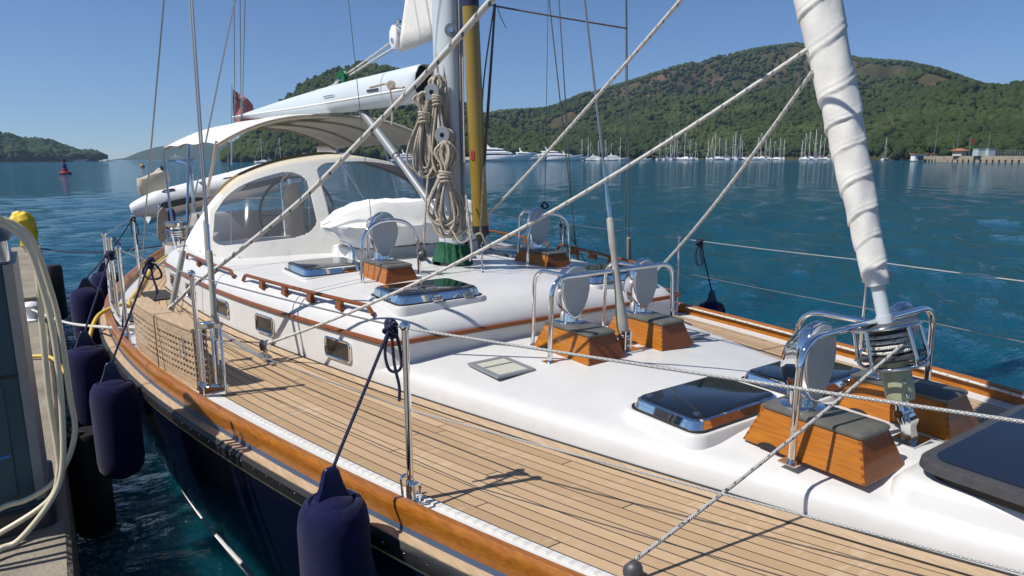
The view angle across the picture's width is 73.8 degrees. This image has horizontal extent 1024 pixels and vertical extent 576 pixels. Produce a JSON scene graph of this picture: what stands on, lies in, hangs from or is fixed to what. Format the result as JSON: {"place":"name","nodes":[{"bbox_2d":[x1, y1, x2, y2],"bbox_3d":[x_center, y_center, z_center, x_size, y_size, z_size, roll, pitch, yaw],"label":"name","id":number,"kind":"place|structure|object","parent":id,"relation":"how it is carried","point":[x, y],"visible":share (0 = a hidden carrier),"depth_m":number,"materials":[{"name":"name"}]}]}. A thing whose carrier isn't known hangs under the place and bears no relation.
{"place":"outdoors","nodes":[
{"label":"outdoors","id":0,"kind":"place"},
{"bbox_2d":[0,246,80,575],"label":"quay","id":1,"kind":"structure","parent":0,"point":[51,550],"depth_m":3.23,"materials":[{"name":"concrete"}]},
{"bbox_2d":[9,211,38,251],"bbox_3d":[-9.094,-1.052,12.703,0.464,0.770,0.398,-8,13,-34],"label":"covered post","id":2,"kind":"object","parent":1,"relation":"on","point":[26,220],"visible":0.58,"depth_m":12.60,"materials":[{"name":"yellow plastic"}]},
{"bbox_2d":[0,227,56,538],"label":"service pedestal","id":3,"kind":"object","parent":1,"relation":"on","point":[26,467],"visible":0.9,"depth_m":3.12,"materials":[{"name":"grey plastic"}]},
{"bbox_2d":[0,385,18,499],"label":"panel door","id":4,"kind":"structure","parent":3,"relation":"in","point":[8,480],"depth_m":3.11,"materials":[{"name":"grey metal"}]},
{"bbox_2d":[0,215,77,551],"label":"water hose","id":5,"kind":"object","parent":3,"relation":"hanging from","point":[24,235],"visible":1,"depth_m":3.01,"materials":[{"name":"beige rubber"}]},
{"bbox_2d":[25,301,37,322],"bbox_3d":[-5.154,0.248,7.307,0.200,0.210,0.200,-8,13,-34],"label":"mooring bollard","id":6,"kind":"object","parent":1,"relation":"on","point":[32,316],"visible":0.58,"depth_m":7.26,"materials":[{"name":"white metal"}]},
{"bbox_2d":[31,309,133,330],"bbox_3d":[-4.099,0.271,6.258,2.954,0.314,0.175,9,14,41],"label":"dock line","id":7,"kind":"object","parent":6,"relation":"attached to","point":[93,326],"visible":0.69,"depth_m":5.68,"materials":[{"name":"white fabric"}]},
{"bbox_2d":[23,290,50,302],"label":"concrete block","id":8,"kind":"structure","parent":1,"relation":"on","point":[30,295],"depth_m":8.07,"materials":[{"name":"beige concrete"}]},
{"bbox_2d":[46,264,67,319],"bbox_3d":[-7.096,0.063,10.607,0.260,0.850,0.258,-8,13,-34],"label":"rubber fender","id":9,"kind":"object","parent":1,"relation":"hanging from","point":[55,271],"visible":0.57,"depth_m":10.54,"materials":[{"name":"rubber"}]},
{"bbox_2d":[62,373,65,390],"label":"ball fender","id":10,"kind":"object","parent":1,"relation":"hanging from","point":[64,386],"visible":0.01,"depth_m":5.86,"materials":[{"name":"fabric"}]},
{"bbox_2d":[66,424,84,434],"bbox_3d":[-2.965,0.932,4.604,0.029,0.183,0.183,1,11,6],"label":"tyre rope","id":11,"kind":"object","parent":1,"relation":"attached to","point":[70,432],"visible":0.48,"depth_m":4.58,"materials":[{"name":"black"}]},
{"bbox_2d":[66,426,116,538],"bbox_3d":[-2.957,1.361,4.794,0.250,0.750,0.248,-8,13,-34],"label":"rubber fender","id":12,"kind":"object","parent":11,"relation":"hanging from","point":[92,497],"visible":0.78,"depth_m":4.71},
{"bbox_2d":[40,245,161,252],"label":"dock line","id":13,"kind":"object","parent":1,"relation":"on","point":[101,251],"visible":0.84,"depth_m":11.85,"materials":[{"name":"white fabric"}]},
{"bbox_2d":[0,159,109,161],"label":"hillside","id":14,"kind":"structure","parent":0,"point":[5,160],"depth_m":745.94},
{"bbox_2d":[0,131,107,161],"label":"bay forest","id":15,"kind":"object","parent":14,"relation":"on","point":[13,147],"visible":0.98,"depth_m":790.40,"materials":[{"name":"green plant"}]},
{"bbox_2d":[113,142,229,159],"bbox_3d":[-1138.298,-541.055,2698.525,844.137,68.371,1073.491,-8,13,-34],"label":"distant hill","id":16,"kind":"structure","parent":0,"point":[170,153],"depth_m":2370.70,"materials":[{"name":"green plant"}]},
{"bbox_2d":[236,151,468,161],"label":"headland","id":17,"kind":"structure","parent":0,"point":[377,157],"depth_m":484.36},
{"bbox_2d":[302,146,343,153],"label":"shore house","id":18,"kind":"structure","parent":17,"relation":"on","point":[323,149],"depth_m":474.52,"materials":[{"name":"white"}]},
{"bbox_2d":[219,60,574,161],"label":"headland forest","id":19,"kind":"object","parent":17,"relation":"on","point":[507,137],"visible":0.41,"depth_m":511.93,"materials":[{"name":"green plant"}]},
{"bbox_2d":[0,159,1023,575],"bbox_3d":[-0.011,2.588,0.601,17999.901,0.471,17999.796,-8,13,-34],"label":"sea","id":20,"kind":"structure","parent":0,"point":[956,219],"depth_m":23.42,"materials":[{"name":"liquid"}]},
{"bbox_2d":[59,159,71,173],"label":"channel buoy","id":21,"kind":"object","parent":20,"relation":"on","point":[64,169],"visible":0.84,"depth_m":123.75,"materials":[{"name":"red"}]},
{"bbox_2d":[69,159,87,161],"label":"motor yacht","id":22,"kind":"object","parent":20,"relation":"on","point":[78,160],"visible":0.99,"depth_m":799.42,"materials":[{"name":"white"}]},
{"bbox_2d":[167,155,194,160],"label":"motor yacht","id":23,"kind":"object","parent":20,"relation":"on","point":[179,158],"visible":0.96,"depth_m":724.90,"materials":[{"name":"white"}]},
{"bbox_2d":[254,139,267,162],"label":"moored sailboat","id":24,"kind":"object","parent":20,"relation":"on","point":[260,161],"visible":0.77,"depth_m":396.94,"materials":[{"name":"white"}]},
{"bbox_2d":[390,150,427,161],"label":"motor yacht","id":25,"kind":"object","parent":20,"relation":"on","point":[403,157],"visible":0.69,"depth_m":435.28,"materials":[{"name":"white plastic"}]},
{"bbox_2d":[465,144,535,161],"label":"motor yacht","id":26,"kind":"object","parent":20,"relation":"on","point":[497,154],"visible":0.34,"depth_m":428.39,"materials":[{"name":"white plastic"}]},
{"bbox_2d":[487,153,514,154],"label":"saloon windows","id":27,"kind":"structure","parent":26,"relation":"in","point":[511,153],"depth_m":428.17,"materials":[{"name":"grey"}]},
{"bbox_2d":[515,148,549,160],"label":"motor yacht","id":28,"kind":"object","parent":20,"relation":"on","point":[535,158],"visible":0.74,"depth_m":444.45,"materials":[{"name":"white"}]},
{"bbox_2d":[537,147,582,160],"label":"motor yacht","id":29,"kind":"object","parent":20,"relation":"on","point":[556,156],"visible":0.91,"depth_m":443.13,"materials":[{"name":"white"}]},
{"bbox_2d":[98,0,1023,575],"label":"sailing yacht","id":30,"kind":"object","parent":20,"relation":"on","point":[556,412],"visible":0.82,"depth_m":3.33,"materials":[{"name":"blue paint"}]},
{"bbox_2d":[69,250,108,344],"bbox_3d":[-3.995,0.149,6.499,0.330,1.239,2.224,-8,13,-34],"label":"fender","id":31,"kind":"object","parent":30,"relation":"hanging from","point":[82,297],"visible":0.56,"depth_m":7.18,"materials":[{"name":"blue fabric"}]},
{"bbox_2d":[67,250,114,427],"bbox_3d":[-3.189,0.404,5.201,0.280,1.299,0.712,-4,11,-18],"label":"fender","id":32,"kind":"object","parent":30,"relation":"hanging from","point":[88,358],"visible":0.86,"depth_m":4.94,"materials":[{"name":"blue fabric"}]},
{"bbox_2d":[32,255,167,373],"bbox_3d":[-4.443,0.143,7.563,0.939,0.684,4.910,-4,12,-21],"label":"shore hose","id":33,"kind":"object","parent":30,"relation":"on","point":[102,312],"visible":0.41,"depth_m":5.85,"materials":[{"name":"yellow"}]},
{"bbox_2d":[91,216,138,298],"bbox_3d":[-4.698,-0.197,8.056,0.989,1.339,0.299,9,14,41],"label":"fender","id":34,"kind":"object","parent":30,"relation":"hanging from","point":[96,279],"visible":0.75,"depth_m":8.18,"materials":[{"name":"blue fabric"}]},
{"bbox_2d":[112,236,120,246],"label":"gate line","id":35,"kind":"object","parent":30,"relation":"hanging from","point":[114,241],"visible":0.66,"depth_m":5.89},
{"bbox_2d":[115,250,123,327],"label":"gate line","id":36,"kind":"object","parent":30,"relation":"hanging from","point":[122,326],"visible":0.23,"depth_m":5.09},
{"bbox_2d":[89,257,162,478],"bbox_3d":[-2.423,0.498,4.289,0.264,1.349,0.490,3,11,17],"label":"fender","id":37,"kind":"object","parent":30,"relation":"hanging from","point":[116,422],"visible":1,"depth_m":4.16,"materials":[{"name":"blue fabric"}]},
{"bbox_2d":[127,313,143,322],"bbox_3d":[-3.236,0.250,5.873,0.130,0.012,0.340,-8,13,-34],"label":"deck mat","id":38,"kind":"object","parent":30,"relation":"on","point":[132,318],"visible":0.21,"depth_m":5.79,"materials":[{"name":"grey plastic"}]},
{"bbox_2d":[140,289,170,300],"bbox_3d":[-3.532,0.073,6.806,0.240,0.012,0.520,-9,14,-37],"label":"deck mat","id":39,"kind":"object","parent":30,"relation":"on","point":[164,294],"visible":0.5,"depth_m":6.77,"materials":[{"name":"grey rubber"}]},
{"bbox_2d":[157,207,167,242],"bbox_3d":[-5.012,-0.902,9.787,0.158,0.499,0.050,-8,13,-34],"label":"lashed board","id":40,"kind":"object","parent":30,"relation":"attached to","point":[162,216],"visible":0.89,"depth_m":9.76,"materials":[{"name":"beige fabric"}]},
{"bbox_2d":[167,208,175,220],"bbox_3d":[-5.013,-0.972,10.020,0.135,0.416,0.120,-8,13,-34],"label":"rolled cover","id":41,"kind":"object","parent":30,"relation":"attached to","point":[173,214],"visible":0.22,"depth_m":9.96,"materials":[{"name":"blue fabric"}]},
{"bbox_2d":[130,297,228,393],"bbox_3d":[-2.170,0.321,4.363,0.143,0.433,1.443,-10,15,-42],"label":"folding gangway","id":42,"kind":"object","parent":30,"relation":"on","point":[173,332],"visible":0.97,"depth_m":4.20,"materials":[{"name":"brown wood"}]},
{"bbox_2d":[129,163,303,223],"bbox_3d":[-5.218,-1.824,12.448,3.285,1.123,1.827,-8,13,-34],"label":"inflatable dinghy","id":43,"kind":"object","parent":30,"relation":"hanging from","point":[257,188],"visible":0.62,"depth_m":11.51,"materials":[{"name":"rubber"}]},
{"bbox_2d":[136,166,169,195],"bbox_3d":[-6.222,-1.860,11.847,0.543,0.511,0.340,-8,13,-34],"label":"outboard engine","id":44,"kind":"object","parent":43,"relation":"attached to","point":[157,182],"visible":0.66,"depth_m":11.72,"materials":[{"name":"beige fabric"}]},
{"bbox_2d":[227,141,228,172],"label":"flag line","id":45,"kind":"object","parent":30,"relation":"attached to","point":[228,157],"visible":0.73,"depth_m":9.79,"materials":[{"name":"white fabric"}]},
{"bbox_2d":[231,85,255,164],"bbox_3d":[-4.755,-2.873,12.069,0.525,1.370,0.100,-8,13,-34],"label":"ensign","id":46,"kind":"object","parent":30,"relation":"attached to","point":[247,105],"visible":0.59,"depth_m":12.00,"materials":[{"name":"red fabric"}]},
{"bbox_2d":[107,0,495,329],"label":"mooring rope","id":47,"kind":"object","parent":30,"relation":"on","point":[446,51],"visible":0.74,"depth_m":3.80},
{"bbox_2d":[297,318,402,575],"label":"fender","id":48,"kind":"object","parent":30,"relation":"hanging from","point":[333,532],"visible":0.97,"depth_m":2.40,"materials":[{"name":"blue fabric"}]},
{"bbox_2d":[348,0,370,214],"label":"signal halyard","id":49,"kind":"object","parent":30,"relation":"attached to","point":[359,108],"visible":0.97,"depth_m":5.02,"materials":[{"name":"grey fabric"}]},
{"bbox_2d":[347,42,389,73],"bbox_3d":[-1.425,-2.334,6.906,0.042,0.248,1.442,-8,13,-34],"label":"clew line","id":50,"kind":"object","parent":30,"relation":"attached to","point":[371,56],"visible":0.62,"depth_m":6.93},
{"bbox_2d":[348,48,393,77],"bbox_3d":[-1.411,-2.285,6.907,0.045,0.207,1.450,-8,13,-34],"label":"clew line","id":51,"kind":"object","parent":30,"relation":"attached to","point":[371,61],"visible":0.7,"depth_m":6.95,"materials":[{"name":"white fabric"}]},
{"bbox_2d":[369,83,404,89],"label":"reefing line","id":52,"kind":"object","parent":30,"relation":"attached to","point":[382,84],"visible":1,"depth_m":5.90,"materials":[{"name":"beige fabric"}]},
{"bbox_2d":[387,80,395,88],"bbox_3d":[-1.037,-1.744,5.860,0.080,0.076,0.026,0,11,1],"label":"line coil","id":53,"kind":"object","parent":52,"relation":"attached to","point":[391,84],"visible":1,"depth_m":5.85,"materials":[{"name":"beige fabric"}]},
{"bbox_2d":[389,89,393,124],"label":"reefing line","id":54,"kind":"object","parent":53,"relation":"hanging from","point":[392,115],"visible":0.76,"depth_m":5.84,"materials":[{"name":"beige fabric"}]},
{"bbox_2d":[320,198,491,247],"bbox_3d":[-0.953,-0.656,6.495,1.769,0.416,0.756,-8,13,-34],"label":"covered liferaft","id":55,"kind":"object","parent":30,"relation":"on","point":[347,223],"visible":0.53,"depth_m":6.08,"materials":[{"name":"white fabric"}]},
{"bbox_2d":[405,91,439,178],"bbox_3d":[-0.701,-1.228,5.493,0.290,0.690,0.165,3,11,18],"label":"rope hank","id":56,"kind":"object","parent":30,"relation":"hanging from","point":[423,124],"visible":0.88,"depth_m":5.47,"materials":[{"name":"white fabric"}]},
{"bbox_2d":[418,249,431,264],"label":"deck block","id":57,"kind":"structure","parent":30,"relation":"attached to","point":[422,255],"depth_m":5.17,"materials":[{"name":"grey metal"}]},
{"bbox_2d":[423,176,428,250],"bbox_3d":[-0.661,-0.570,5.225,0.018,0.568,0.178,2,11,11],"label":"downhaul","id":58,"kind":"object","parent":30,"relation":"hanging from","point":[425,208],"visible":1,"depth_m":5.21,"materials":[{"name":"beige fabric"}]},
{"bbox_2d":[423,73,456,174],"bbox_3d":[-0.592,-1.312,5.490,0.221,0.789,0.215,5,12,27],"label":"rope hank","id":59,"kind":"object","parent":30,"relation":"hanging from","point":[437,106],"visible":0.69,"depth_m":5.42,"materials":[{"name":"beige fabric"}]},
{"bbox_2d":[443,65,444,126],"bbox_3d":[-0.549,-1.857,5.470,0.013,1.360,0.274,-1,11,-2],"label":"halyard","id":60,"kind":"object","parent":30,"relation":"attached to","point":[444,100],"visible":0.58,"depth_m":5.46,"materials":[{"name":"beige fabric"}]},
{"bbox_2d":[427,141,470,237],"bbox_3d":[-0.508,-0.775,5.405,0.330,0.767,0.166,-5,12,-25],"label":"rope hank","id":61,"kind":"object","parent":30,"relation":"hanging from","point":[445,178],"visible":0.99,"depth_m":5.39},
{"bbox_2d":[449,98,450,128],"bbox_3d":[-0.512,-1.837,5.500,0.013,1.427,0.287,-1,11,-5],"label":"halyard","id":62,"kind":"object","parent":30,"relation":"attached to","point":[449,116],"visible":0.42,"depth_m":5.49,"materials":[{"name":"grey fabric"}]},
{"bbox_2d":[452,231,471,243],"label":"tail line","id":63,"kind":"object","parent":30,"relation":"attached to","point":[459,241],"visible":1,"depth_m":5.25,"materials":[{"name":"beige fabric"}]},
{"bbox_2d":[462,14,465,209],"bbox_3d":[-0.387,-1.572,5.420,0.013,1.874,0.373,-1,11,-4],"label":"halyard","id":64,"kind":"object","parent":30,"relation":"attached to","point":[463,123],"visible":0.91,"depth_m":5.42,"materials":[{"name":"beige fabric"}]},
{"bbox_2d":[465,195,472,260],"bbox_3d":[-0.342,-0.469,5.345,0.031,0.513,0.129,-5,12,-24],"label":"halyard","id":65,"kind":"object","parent":30,"relation":"attached to","point":[469,229],"visible":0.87,"depth_m":5.33,"materials":[{"name":"beige fabric"}]},
{"bbox_2d":[462,0,488,268],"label":"spinnaker pole","id":66,"kind":"object","parent":30,"relation":"on","point":[473,75],"visible":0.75,"depth_m":5.27,"materials":[{"name":"metal"}]},
{"bbox_2d":[479,4,494,234],"bbox_3d":[-0.218,-1.300,5.287,0.071,1.753,0.322,4,12,23],"label":"dark line","id":67,"kind":"object","parent":66,"relation":"attached to","point":[483,94],"visible":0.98,"depth_m":5.29,"materials":[{"name":"fabric"}]},
{"bbox_2d":[480,7,494,234],"bbox_3d":[-0.203,-1.299,5.282,0.046,1.753,0.322,4,12,23],"label":"dark line","id":68,"kind":"object","parent":66,"relation":"attached to","point":[487,112],"visible":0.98,"depth_m":5.30,"materials":[{"name":"fabric"}]},
{"bbox_2d":[481,4,495,232],"bbox_3d":[-0.198,-1.299,5.281,0.042,1.753,0.322,4,12,23],"label":"dark line","id":69,"kind":"object","parent":66,"relation":"attached to","point":[488,116],"visible":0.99,"depth_m":5.29,"materials":[{"name":"fabric"}]},
{"bbox_2d":[475,232,499,247],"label":"tail line","id":70,"kind":"object","parent":30,"relation":"attached to","point":[485,240],"visible":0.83,"depth_m":5.21,"materials":[{"name":"beige fabric"}]},
{"bbox_2d":[264,48,807,345],"bbox_3d":[-0.183,-0.329,3.747,3.211,1.682,0.020,4,12,23],"label":"sheet rope","id":71,"kind":"object","parent":30,"relation":"attached to","point":[704,117],"visible":1,"depth_m":3.48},
{"bbox_2d":[540,202,548,208],"bbox_3d":[0.286,-0.729,6.031,0.078,0.068,0.030,3,11,16],"label":"signal halyard knot","id":72,"kind":"object","parent":30,"relation":"on","point":[542,206],"visible":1,"depth_m":6.02,"materials":[{"name":"black fabric"}]},
{"bbox_2d":[545,16,547,187],"bbox_3d":[0.316,-1.898,6.200,0.005,2.185,0.732,1,11,5],"label":"signal halyard","id":73,"kind":"object","parent":30,"relation":"attached to","point":[546,100],"visible":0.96,"depth_m":6.17,"materials":[{"name":"black fabric"}]},
{"bbox_2d":[492,5,627,28],"bbox_3d":[0.366,-2.079,5.224,1.044,0.191,0.066,0,11,2],"label":"dark line","id":74,"kind":"object","parent":30,"relation":"attached to","point":[559,17],"visible":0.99,"depth_m":5.21,"materials":[{"name":"fabric"}]},
{"bbox_2d":[559,221,585,261],"bbox_3d":[0.828,-0.104,8.041,0.523,1.384,0.267,3,11,16],"label":"fender","id":75,"kind":"object","parent":30,"relation":"hanging from","point":[560,224],"visible":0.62,"depth_m":7.90,"materials":[{"name":"blue fabric"}]},
{"bbox_2d":[465,0,682,236],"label":"sheet rope","id":76,"kind":"object","parent":30,"relation":"attached to","point":[638,49],"visible":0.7,"depth_m":3.79,"materials":[{"name":"white fabric"}]},
{"bbox_2d":[695,238,725,312],"bbox_3d":[1.845,0.167,6.354,0.269,1.318,0.565,4,12,20],"label":"fender","id":77,"kind":"object","parent":30,"relation":"hanging from","point":[711,303],"visible":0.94,"depth_m":6.39,"materials":[{"name":"blue fabric"}]},
{"bbox_2d":[657,70,813,271],"bbox_3d":[1.193,-0.420,4.720,0.020,1.691,3.302,-1,11,-4],"label":"sheet rope","id":78,"kind":"object","parent":30,"relation":"attached to","point":[776,122],"visible":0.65,"depth_m":3.59,"materials":[{"name":"grey fabric"}]},
{"bbox_2d":[634,340,908,560],"bbox_3d":[1.016,0.545,2.509,1.448,0.535,0.014,-7,13,-30],"label":"furling line","id":79,"kind":"object","parent":30,"relation":"on","point":[752,469],"visible":0.98,"depth_m":2.45,"materials":[{"name":"grey fabric"}]},
{"bbox_2d":[686,306,1023,398],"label":"deck line","id":80,"kind":"object","parent":30,"relation":"on","point":[947,375],"visible":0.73,"depth_m":4.44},
{"bbox_2d":[563,151,587,160],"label":"motor yacht","id":81,"kind":"object","parent":20,"relation":"on","point":[581,158],"visible":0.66,"depth_m":449.91,"materials":[{"name":"white"}]},
{"bbox_2d":[585,154,605,160],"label":"motor yacht","id":82,"kind":"object","parent":20,"relation":"on","point":[592,158],"visible":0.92,"depth_m":459.63,"materials":[{"name":"white plastic"}]},
{"bbox_2d":[604,153,629,160],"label":"motor yacht","id":83,"kind":"object","parent":20,"relation":"on","point":[611,157],"visible":0.96,"depth_m":453.84,"materials":[{"name":"white"}]},
{"bbox_2d":[669,140,677,159],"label":"moored sailboat","id":84,"kind":"object","parent":20,"relation":"on","point":[673,158],"visible":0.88,"depth_m":476.88,"materials":[{"name":"white"}]},
{"bbox_2d":[677,133,694,159],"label":"moored sailboat","id":85,"kind":"object","parent":20,"relation":"on","point":[686,158],"visible":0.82,"depth_m":474.47,"materials":[{"name":"white plastic"}]},
{"bbox_2d":[714,138,726,159],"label":"moored sailboat","id":86,"kind":"object","parent":20,"relation":"on","point":[722,158],"visible":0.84,"depth_m":473.95,"materials":[{"name":"white plastic"}]},
{"bbox_2d":[734,138,742,159],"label":"moored sailboat","id":87,"kind":"object","parent":20,"relation":"on","point":[738,158],"visible":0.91,"depth_m":464.42,"materials":[{"name":"white plastic"}]},
{"bbox_2d":[744,156,762,159],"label":"motor yacht","id":88,"kind":"object","parent":20,"relation":"on","point":[754,158],"visible":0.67,"depth_m":434.88,"materials":[{"name":"white"}]},
{"bbox_2d":[757,134,769,159],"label":"moored sailboat","id":89,"kind":"object","parent":20,"relation":"on","point":[760,153],"visible":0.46,"depth_m":455.87,"materials":[{"name":"white"}]},
{"bbox_2d":[799,134,811,159],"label":"moored sailboat","id":90,"kind":"object","parent":20,"relation":"on","point":[806,158],"visible":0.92,"depth_m":414.03,"materials":[{"name":"white plastic"}]},
{"bbox_2d":[812,132,818,159],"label":"moored sailboat","id":91,"kind":"object","parent":20,"relation":"on","point":[815,157],"visible":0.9,"depth_m":410.67,"materials":[{"name":"white"}]},
{"bbox_2d":[909,153,928,160],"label":"shore kiosk","id":92,"kind":"object","parent":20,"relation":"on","point":[917,156],"visible":0.88,"depth_m":279.81,"materials":[{"name":"white"}]},
{"bbox_2d":[923,156,1023,162],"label":"stone pier","id":93,"kind":"structure","parent":20,"relation":"in","point":[1016,159],"depth_m":241.81,"materials":[{"name":"beige stone"}]},
{"bbox_2d":[951,148,968,155],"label":"pier hut","id":94,"kind":"object","parent":93,"relation":"on","point":[959,152],"visible":1,"depth_m":248.75,"materials":[{"name":"orange concrete"}]},
{"bbox_2d":[972,148,985,155],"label":"storage cabin","id":95,"kind":"object","parent":93,"relation":"on","point":[979,151],"visible":1,"depth_m":238.62,"materials":[{"name":"grey"}]},
{"bbox_2d":[985,148,996,155],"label":"storage cabin","id":96,"kind":"object","parent":93,"relation":"on","point":[990,151],"visible":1,"depth_m":237.18,"materials":[{"name":"grey"}]},
{"bbox_2d":[995,150,1022,155],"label":"pier fence","id":97,"kind":"object","parent":93,"relation":"on","point":[1010,152],"visible":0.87,"depth_m":233.58,"materials":[{"name":"grey metal"}]},
{"bbox_2d":[0,0,1023,158],"label":"sky","id":98,"kind":"structure","parent":0,"point":[79,74],"materials":[{"name":"blue"}]},
{"bbox_2d":[492,47,1023,159],"bbox_3d":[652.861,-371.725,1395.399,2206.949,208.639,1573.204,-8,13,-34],"label":"hillside","id":99,"kind":"structure","parent":0,"point":[873,71],"depth_m":868.70,"materials":[{"name":"green plant"}]},
{"bbox_2d":[485,41,1023,159],"bbox_3d":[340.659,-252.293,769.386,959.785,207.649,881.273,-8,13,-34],"label":"pine forest","id":100,"kind":"object","parent":99,"relation":"on","point":[905,78],"visible":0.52,"depth_m":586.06,"materials":[{"name":"green plant"}]}
]}

